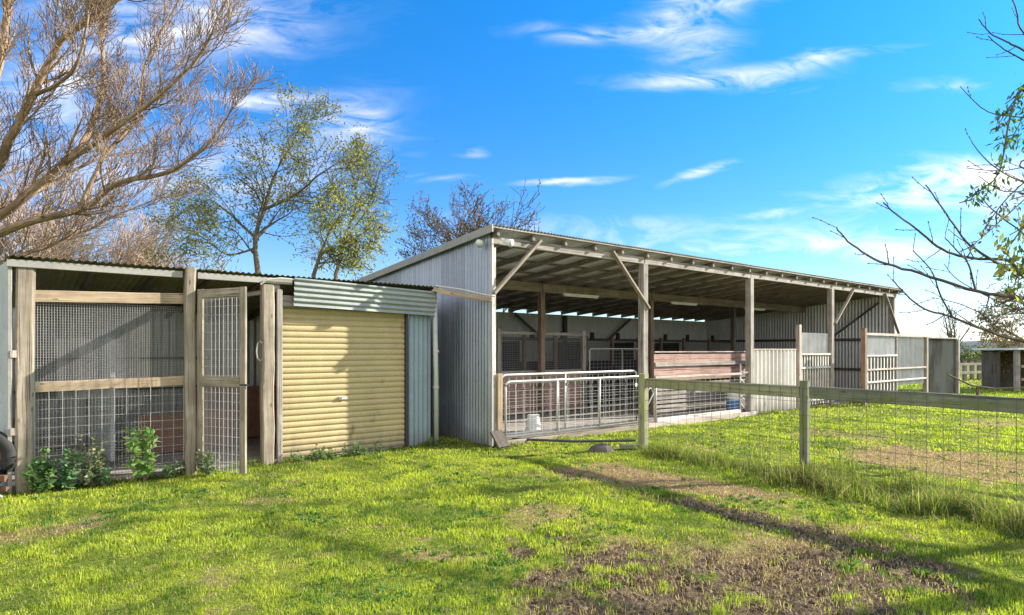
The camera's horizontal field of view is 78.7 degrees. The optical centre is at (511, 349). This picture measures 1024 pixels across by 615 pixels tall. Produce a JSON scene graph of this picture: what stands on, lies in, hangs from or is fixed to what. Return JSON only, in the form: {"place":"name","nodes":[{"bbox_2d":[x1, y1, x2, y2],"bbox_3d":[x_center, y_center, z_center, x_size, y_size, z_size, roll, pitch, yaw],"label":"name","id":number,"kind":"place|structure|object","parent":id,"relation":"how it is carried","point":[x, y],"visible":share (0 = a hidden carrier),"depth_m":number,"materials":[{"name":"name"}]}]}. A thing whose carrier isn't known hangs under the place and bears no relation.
{"place":"outdoors","nodes":[
{"label":"outdoors","id":0,"kind":"place"},
{"bbox_2d":[0,352,1023,614],"bbox_3d":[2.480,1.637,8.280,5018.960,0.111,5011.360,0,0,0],"label":"ground","id":1,"kind":"structure","parent":0,"point":[670,602],"depth_m":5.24,"materials":[{"name":"green plant"}]},
{"bbox_2d":[0,475,8,497],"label":"rusty frame","id":2,"kind":"object","parent":1,"relation":"on","point":[3,478],"visible":1,"depth_m":6.78,"materials":[{"name":"metal"}]},
{"bbox_2d":[0,431,16,482],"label":"tyre","id":3,"kind":"object","parent":2,"relation":"on","point":[7,450],"visible":0.94,"depth_m":6.92,"materials":[{"name":"black rubber"}]},
{"bbox_2d":[21,446,57,492],"bbox_3d":[-5.269,1.353,7.000,0.373,0.523,0.316,0,0,-17],"label":"weed","id":4,"kind":"object","parent":1,"relation":"on","point":[44,481],"visible":0.99,"depth_m":6.99,"materials":[{"name":"green plant"}]},
{"bbox_2d":[0,158,122,262],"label":"winter tree","id":5,"kind":"object","parent":1,"relation":"on","point":[35,237],"visible":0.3,"depth_m":27.49,"materials":[{"name":"brown plant"}]},
{"bbox_2d":[45,447,84,489],"bbox_3d":[-5.098,1.368,7.133,0.400,0.493,0.273,0,0,0],"label":"weed","id":6,"kind":"object","parent":1,"relation":"on","point":[66,481],"visible":0.92,"depth_m":7.12,"materials":[{"name":"green plant"}]},
{"bbox_2d":[69,435,106,486],"bbox_3d":[-4.955,1.295,7.333,0.352,0.637,0.375,0,0,0],"label":"weed","id":7,"kind":"object","parent":1,"relation":"on","point":[86,479],"visible":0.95,"depth_m":7.30,"materials":[{"name":"green plant"}]},
{"bbox_2d":[91,463,112,485],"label":"weed","id":8,"kind":"object","parent":1,"relation":"on","point":[105,480],"visible":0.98,"depth_m":7.35,"materials":[{"name":"green plant"}]},
{"bbox_2d":[0,161,215,269],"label":"winter tree","id":9,"kind":"object","parent":1,"relation":"on","point":[130,256],"visible":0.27,"depth_m":30.43,"materials":[{"name":"plant"}]},
{"bbox_2d":[122,426,160,480],"bbox_3d":[-4.540,1.276,7.620,0.304,0.673,0.437,0,0,38],"label":"weed","id":10,"kind":"object","parent":1,"relation":"on","point":[143,465],"visible":1,"depth_m":7.64,"materials":[{"name":"green plant"}]},
{"bbox_2d":[0,0,282,264],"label":"bare tree","id":11,"kind":"object","parent":1,"relation":"on","point":[101,14],"visible":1,"depth_m":12.34,"materials":[{"name":"beige plant"}]},
{"bbox_2d":[85,203,239,272],"bbox_3d":[-19.504,-3.216,33.678,10.324,9.846,7.360,0,0,0],"label":"winter tree","id":12,"kind":"object","parent":1,"relation":"on","point":[140,259],"visible":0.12,"depth_m":32.46,"materials":[{"name":"plant"}]},
{"bbox_2d":[151,458,184,477],"bbox_3d":[-4.285,1.491,7.864,0.340,0.247,0.488,0,0,41],"label":"weed","id":13,"kind":"object","parent":1,"relation":"on","point":[169,472],"visible":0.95,"depth_m":7.83,"materials":[{"name":"green plant"}]},
{"bbox_2d":[193,449,220,475],"bbox_3d":[-3.902,1.433,7.914,0.350,0.364,0.364,0,0,0],"label":"weed","id":14,"kind":"object","parent":1,"relation":"on","point":[208,469],"visible":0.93,"depth_m":7.95,"materials":[{"name":"green plant"}]},
{"bbox_2d":[0,254,438,493],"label":"kennel block","id":15,"kind":"structure","parent":1,"relation":"on","point":[186,364],"depth_m":9.07,"materials":[{"name":"metal"}]},
{"bbox_2d":[197,287,247,473],"bbox_3d":[-3.670,0.382,7.907,0.905,2.323,0.050,0,0,25],"label":"door","id":16,"kind":"structure","parent":15,"relation":"in","point":[203,380],"depth_m":7.88,"materials":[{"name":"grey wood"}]},
{"bbox_2d":[283,307,404,458],"bbox_3d":[-2.533,0.475,9.553,2.017,2.190,0.059,0,0,-39],"label":"roller door","id":17,"kind":"structure","parent":15,"relation":"in","point":[343,370],"depth_m":9.52,"materials":[{"name":"metal"}]},
{"bbox_2d":[140,74,380,273],"bbox_3d":[-9.649,-4.357,23.854,9.649,12.315,5.831,0,0,0],"label":"green tree","id":18,"kind":"object","parent":1,"relation":"on","point":[256,234],"visible":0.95,"depth_m":23.41,"materials":[{"name":"green plant"}]},
{"bbox_2d":[290,444,332,462],"bbox_3d":[-2.889,1.487,8.985,0.363,0.256,0.560,0,0,37],"label":"weed","id":19,"kind":"object","parent":1,"relation":"on","point":[314,456],"visible":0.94,"depth_m":8.98,"materials":[{"name":"green plant"}]},
{"bbox_2d":[319,445,346,458],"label":"weed","id":20,"kind":"object","parent":1,"relation":"on","point":[324,456],"visible":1,"depth_m":9.11,"materials":[{"name":"green plant"}]},
{"bbox_2d":[264,133,406,279],"bbox_3d":[-7.186,-3.547,25.477,6.243,10.704,4.722,0,0,0],"label":"young tree","id":21,"kind":"object","parent":1,"relation":"on","point":[370,183],"visible":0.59,"depth_m":25.66,"materials":[{"name":"green plant"}]},
{"bbox_2d":[294,179,405,280],"bbox_3d":[-5.184,-1.789,20.061,3.486,7.185,2.622,0,0,0],"label":"yellow tree","id":22,"kind":"object","parent":1,"relation":"on","point":[354,252],"visible":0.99,"depth_m":19.82,"materials":[{"name":"green plant"}]},
{"bbox_2d":[343,441,383,454],"bbox_3d":[-2.193,1.502,9.445,0.612,0.228,0.437,0,0,-42],"label":"weed","id":23,"kind":"object","parent":1,"relation":"on","point":[356,449],"visible":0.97,"depth_m":9.42,"materials":[{"name":"green plant"}]},
{"bbox_2d":[428,437,443,446],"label":"weed","id":24,"kind":"object","parent":1,"relation":"on","point":[436,442],"visible":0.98,"depth_m":10.23,"materials":[{"name":"green plant"}]},
{"bbox_2d":[395,178,550,311],"bbox_3d":[-1.351,-3.580,32.039,9.147,10.587,8.011,0,0,34],"label":"autumn tree","id":25,"kind":"object","parent":1,"relation":"on","point":[464,228],"visible":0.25,"depth_m":31.14,"materials":[{"name":"brown plant"}]},
{"bbox_2d":[496,373,502,430],"bbox_3d":[-0.211,1.000,10.381,0.104,1.200,0.061,0,0,-39],"label":"gate stump","id":26,"kind":"object","parent":1,"relation":"on","point":[499,401],"visible":0.71,"depth_m":10.36,"materials":[{"name":"beige wood"}]},
{"bbox_2d":[503,370,636,435],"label":"farm gate","id":27,"kind":"structure","parent":26,"relation":"attached to","point":[565,409],"depth_m":11.46,"materials":[{"name":"metal"}]},
{"bbox_2d":[490,430,509,447],"bbox_3d":[-0.197,1.460,10.173,0.260,0.274,0.235,0,0,-39],"label":"leaning board","id":28,"kind":"object","parent":1,"relation":"on","point":[499,439],"visible":1,"depth_m":10.15,"materials":[{"name":"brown wood"}]},
{"bbox_2d":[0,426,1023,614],"bbox_3d":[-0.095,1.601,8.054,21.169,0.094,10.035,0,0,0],"label":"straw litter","id":29,"kind":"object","parent":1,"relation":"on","point":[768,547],"visible":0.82,"depth_m":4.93,"materials":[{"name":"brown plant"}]},
{"bbox_2d":[93,436,975,614],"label":"soil crumbs","id":30,"kind":"object","parent":1,"relation":"on","point":[805,569],"visible":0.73,"depth_m":4.40,"materials":[{"name":"brown soil"}]},
{"bbox_2d":[588,443,613,451],"bbox_3d":[1.404,1.558,9.905,0.434,0.143,0.242,0,0,0],"label":"stone","id":31,"kind":"object","parent":1,"relation":"on","point":[601,447],"visible":0.96,"depth_m":9.84,"materials":[{"name":"grey stone"}]},
{"bbox_2d":[354,224,903,446],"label":"stable shed","id":32,"kind":"structure","parent":1,"relation":"on","point":[530,271],"depth_m":15.24,"materials":[{"name":"metal"}]},
{"bbox_2d":[433,287,491,301],"bbox_3d":[-0.817,-0.910,10.278,0.972,0.254,0.060,0,0,5],"label":"tie batten","id":33,"kind":"object","parent":32,"relation":"attached to","point":[460,294],"visible":1,"depth_m":10.26,"materials":[{"name":"orange wood"}]},
{"bbox_2d":[435,285,494,296],"bbox_3d":[-0.770,-0.960,10.294,0.989,0.205,0.119,0,0,3],"label":"cable","id":34,"kind":"object","parent":32,"relation":"attached to","point":[464,290],"visible":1,"depth_m":10.28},
{"bbox_2d":[475,239,482,247],"bbox_3d":[-0.562,-1.763,10.350,0.135,0.170,0.220,0,0,-19],"label":"security light","id":35,"kind":"object","parent":32,"relation":"attached to","point":[479,243],"visible":1,"depth_m":10.27,"materials":[{"name":"white plastic"}]},
{"bbox_2d":[501,238,513,246],"bbox_3d":[-0.077,-1.764,10.290,0.220,0.168,0.131,0,0,28],"label":"security light","id":36,"kind":"object","parent":32,"relation":"attached to","point":[509,242],"visible":1,"depth_m":10.24,"materials":[{"name":"white plastic"}]},
{"bbox_2d":[503,338,522,402],"bbox_3d":[-1.096,0.520,18.095,2.585,2.160,1.345,0,0,-39],"label":"back stall","id":37,"kind":"object","parent":32,"relation":"on","point":[514,364],"visible":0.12,"depth_m":18.23,"materials":[{"name":"grey wood"}]},
{"bbox_2d":[525,414,540,430],"bbox_3d":[0.404,1.397,11.880,0.330,0.325,0.330,0,0,-39],"label":"bucket","id":38,"kind":"object","parent":32,"relation":"on","point":[529,421],"visible":0.78,"depth_m":11.77,"materials":[{"name":"white plastic"}]},
{"bbox_2d":[496,329,585,414],"bbox_3d":[0.766,0.560,15.324,2.915,2.080,0.109,0,0,-39],"label":"stall partition","id":39,"kind":"object","parent":32,"relation":"on","point":[500,353],"visible":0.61,"depth_m":15.22,"materials":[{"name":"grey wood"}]},
{"bbox_2d":[503,331,579,401],"bbox_3d":[0.927,0.520,19.728,2.585,2.160,1.345,0,0,-39],"label":"back stall","id":40,"kind":"object","parent":32,"relation":"on","point":[531,365],"visible":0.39,"depth_m":19.11,"materials":[{"name":"grey wood"}]},
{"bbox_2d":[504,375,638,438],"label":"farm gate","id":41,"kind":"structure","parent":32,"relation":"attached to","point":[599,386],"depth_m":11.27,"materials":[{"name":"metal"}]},
{"bbox_2d":[512,438,635,442],"bbox_3d":[1.048,1.551,10.646,2.109,0.062,0.146,0,0,3],"label":"ground pipe","id":42,"kind":"object","parent":32,"relation":"on","point":[583,441],"visible":0.86,"depth_m":10.61,"materials":[{"name":"metal"}]},
{"bbox_2d":[562,293,598,298],"bbox_3d":[1.738,-1.349,15.720,1.240,0.072,0.080,0,0,-39],"label":"fluorescent light","id":43,"kind":"object","parent":32,"relation":"attached to","point":[579,295],"visible":1,"depth_m":15.66,"materials":[{"name":"white plastic"}]},
{"bbox_2d":[558,332,637,394],"bbox_3d":[2.950,0.520,21.361,2.585,2.160,1.345,0,0,-39],"label":"back stall","id":44,"kind":"object","parent":32,"relation":"on","point":[631,363],"visible":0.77,"depth_m":20.85,"materials":[{"name":"grey wood"}]},
{"bbox_2d":[572,365,623,405],"bbox_3d":[2.461,1.005,17.609,2.100,1.110,0.030,0,0,-39],"label":"dark board","id":45,"kind":"object","parent":32,"relation":"on","point":[616,381],"visible":0.42,"depth_m":17.75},
{"bbox_2d":[589,348,637,406],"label":"pipe gate","id":46,"kind":"structure","parent":32,"relation":"attached to","point":[612,363],"depth_m":16.91,"materials":[{"name":"metal"}]},
{"bbox_2d":[614,334,682,394],"bbox_3d":[4.973,0.520,22.995,2.585,2.160,1.345,0,0,-39],"label":"back stall","id":47,"kind":"object","parent":32,"relation":"on","point":[621,345],"visible":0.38,"depth_m":22.40,"materials":[{"name":"grey wood"}]},
{"bbox_2d":[670,302,697,305],"bbox_3d":[5.083,-1.349,18.421,1.240,0.072,0.080,0,0,-39],"label":"fluorescent light","id":48,"kind":"object","parent":32,"relation":"attached to","point":[684,303],"visible":1,"depth_m":18.38,"materials":[{"name":"white plastic"}]},
{"bbox_2d":[655,335,730,390],"bbox_3d":[7.307,0.520,24.879,3.385,2.160,1.345,0,0,-39],"label":"back stall","id":49,"kind":"object","parent":32,"relation":"on","point":[710,342],"visible":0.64,"depth_m":24.19,"materials":[{"name":"grey wood"}]},
{"bbox_2d":[651,351,744,414],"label":"board wall","id":50,"kind":"structure","parent":32,"relation":"on","point":[674,364],"depth_m":15.77,"materials":[{"name":"pink wood"}]},
{"bbox_2d":[654,373,741,421],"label":"gate","id":51,"kind":"structure","parent":32,"relation":"attached to","point":[682,417],"depth_m":13.73,"materials":[{"name":"metal"}]},
{"bbox_2d":[726,393,739,409],"bbox_3d":[5.497,1.220,15.478,0.340,0.680,0.340,0,0,-39],"label":"water drum","id":52,"kind":"object","parent":32,"relation":"on","point":[730,401],"visible":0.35,"depth_m":15.34,"materials":[{"name":"blue plastic"}]},
{"bbox_2d":[740,364,748,410],"bbox_3d":[5.622,0.950,15.114,0.317,1.200,0.058,0,0,-39],"label":"lattice strip","id":53,"kind":"object","parent":32,"relation":"on","point":[743,373],"visible":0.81,"depth_m":15.08,"materials":[{"name":"metal"}]},
{"bbox_2d":[754,349,797,412],"bbox_3d":[6.781,0.781,16.039,2.190,1.598,0.050,0,0,-39],"label":"corrugated panel","id":54,"kind":"object","parent":32,"relation":"attached to","point":[775,366],"visible":0.9,"depth_m":16.03,"materials":[{"name":"white metal"}]},
{"bbox_2d":[803,372,824,404],"bbox_3d":[8.375,1.100,17.480,1.700,0.900,0.020,0,0,-39],"label":"backing board","id":55,"kind":"object","parent":32,"relation":"on","point":[816,382],"visible":0.19,"depth_m":17.67,"materials":[{"name":"grey metal"}]},
{"bbox_2d":[620,444,638,448],"bbox_3d":[1.876,1.550,9.994,0.281,0.070,0.090,0,0,-4],"label":"timber offcut","id":56,"kind":"object","parent":1,"relation":"on","point":[626,446],"visible":0.89,"depth_m":9.95,"materials":[{"name":"grey wood"}]},
{"bbox_2d":[796,324,801,408],"bbox_3d":[7.713,0.465,16.776,0.138,2.270,0.105,0,0,-39],"label":"gate post","id":57,"kind":"object","parent":1,"relation":"on","point":[799,352],"visible":0.74,"depth_m":16.74,"materials":[{"name":"white wood"}]},
{"bbox_2d":[802,333,827,352],"bbox_3d":[8.422,-0.180,17.390,1.700,0.560,0.010,0,0,-39],"label":"panel","id":58,"kind":"object","parent":57,"relation":"attached to","point":[814,342],"visible":0.96,"depth_m":17.42,"materials":[{"name":"white metal"}]},
{"bbox_2d":[802,353,830,404],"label":"slatted gate","id":59,"kind":"structure","parent":57,"relation":"attached to","point":[815,367],"depth_m":17.41,"materials":[{"name":"grey metal"}]},
{"bbox_2d":[638,373,1023,512],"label":"paddock fence","id":60,"kind":"object","parent":1,"relation":"on","point":[804,391],"visible":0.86,"depth_m":7.72,"materials":[{"name":"grey wood"}]},
{"bbox_2d":[861,328,928,405],"bbox_3d":[11.861,0.500,19.197,5.003,2.200,0.133,0,0,-39],"label":"yard fence","id":61,"kind":"object","parent":1,"relation":"on","point":[909,352],"visible":0.93,"depth_m":19.11,"materials":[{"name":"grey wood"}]},
{"bbox_2d":[812,0,1023,342],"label":"orchard tree","id":62,"kind":"object","parent":1,"relation":"on","point":[971,289],"visible":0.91,"depth_m":9.14,"materials":[{"name":"brown plant"}]},
{"bbox_2d":[928,337,959,393],"bbox_3d":[15.043,0.590,21.776,3.189,2.020,0.106,0,0,-39],"label":"stained panel","id":63,"kind":"object","parent":1,"relation":"on","point":[944,357],"visible":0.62,"depth_m":21.95,"materials":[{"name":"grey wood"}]},
{"bbox_2d":[930,296,978,358],"bbox_3d":[23.843,-0.589,33.828,2.287,4.596,3.078,0,0,30],"label":"bare tree","id":64,"kind":"object","parent":1,"relation":"on","point":[949,334],"visible":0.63,"depth_m":33.89,"materials":[{"name":"brown plant"}]},
{"bbox_2d":[960,361,981,380],"bbox_3d":[40.235,1.090,49.191,10.575,1.020,54.219,0,0,41],"label":"fence","id":65,"kind":"object","parent":1,"relation":"on","point":[971,372],"visible":0.17,"depth_m":32.10,"materials":[{"name":"white wood"}]},
{"bbox_2d":[960,343,981,362],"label":"shrub","id":66,"kind":"object","parent":1,"relation":"on","point":[975,359],"visible":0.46,"depth_m":74.29,"materials":[{"name":"green plant"}]},
{"bbox_2d":[968,344,982,358],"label":"shrub","id":67,"kind":"object","parent":1,"relation":"on","point":[974,351],"visible":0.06,"depth_m":79.78,"materials":[{"name":"green plant"}]},
{"bbox_2d":[948,374,1023,394],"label":"fallen branch","id":68,"kind":"object","parent":1,"relation":"on","point":[977,388],"visible":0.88,"depth_m":19.98,"materials":[{"name":"brown wood"}]},
{"bbox_2d":[975,341,1000,359],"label":"shrub","id":69,"kind":"object","parent":1,"relation":"on","point":[981,350],"visible":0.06,"depth_m":78.09,"materials":[{"name":"green plant"}]},
{"bbox_2d":[959,74,1023,307],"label":"pepper tree","id":70,"kind":"object","parent":1,"relation":"on","point":[1001,271],"visible":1,"depth_m":4.73,"materials":[{"name":"green plant"}]},
{"bbox_2d":[968,272,1023,376],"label":"pine tree","id":71,"kind":"object","parent":1,"relation":"on","point":[997,329],"visible":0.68,"depth_m":25.73,"materials":[{"name":"green plant"}]},
{"bbox_2d":[972,348,1023,390],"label":"animal shelter","id":72,"kind":"object","parent":1,"relation":"on","point":[992,373],"visible":0.86,"depth_m":25.61,"materials":[{"name":"metal"}]},
{"bbox_2d":[0,0,1023,340],"label":"sky","id":73,"kind":"structure","parent":0,"point":[714,129],"materials":[{"name":"blue"}]},
{"bbox_2d":[20,403,1023,543],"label":"tall grass","id":74,"kind":"structure","parent":0,"point":[983,510],"depth_m":7.00,"materials":[{"name":"green plant"}]},
{"bbox_2d":[960,340,1023,351],"bbox_3d":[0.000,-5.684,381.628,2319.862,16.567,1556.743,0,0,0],"label":"hills","id":75,"kind":"structure","parent":0,"point":[970,344],"depth_m":346.81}
]}

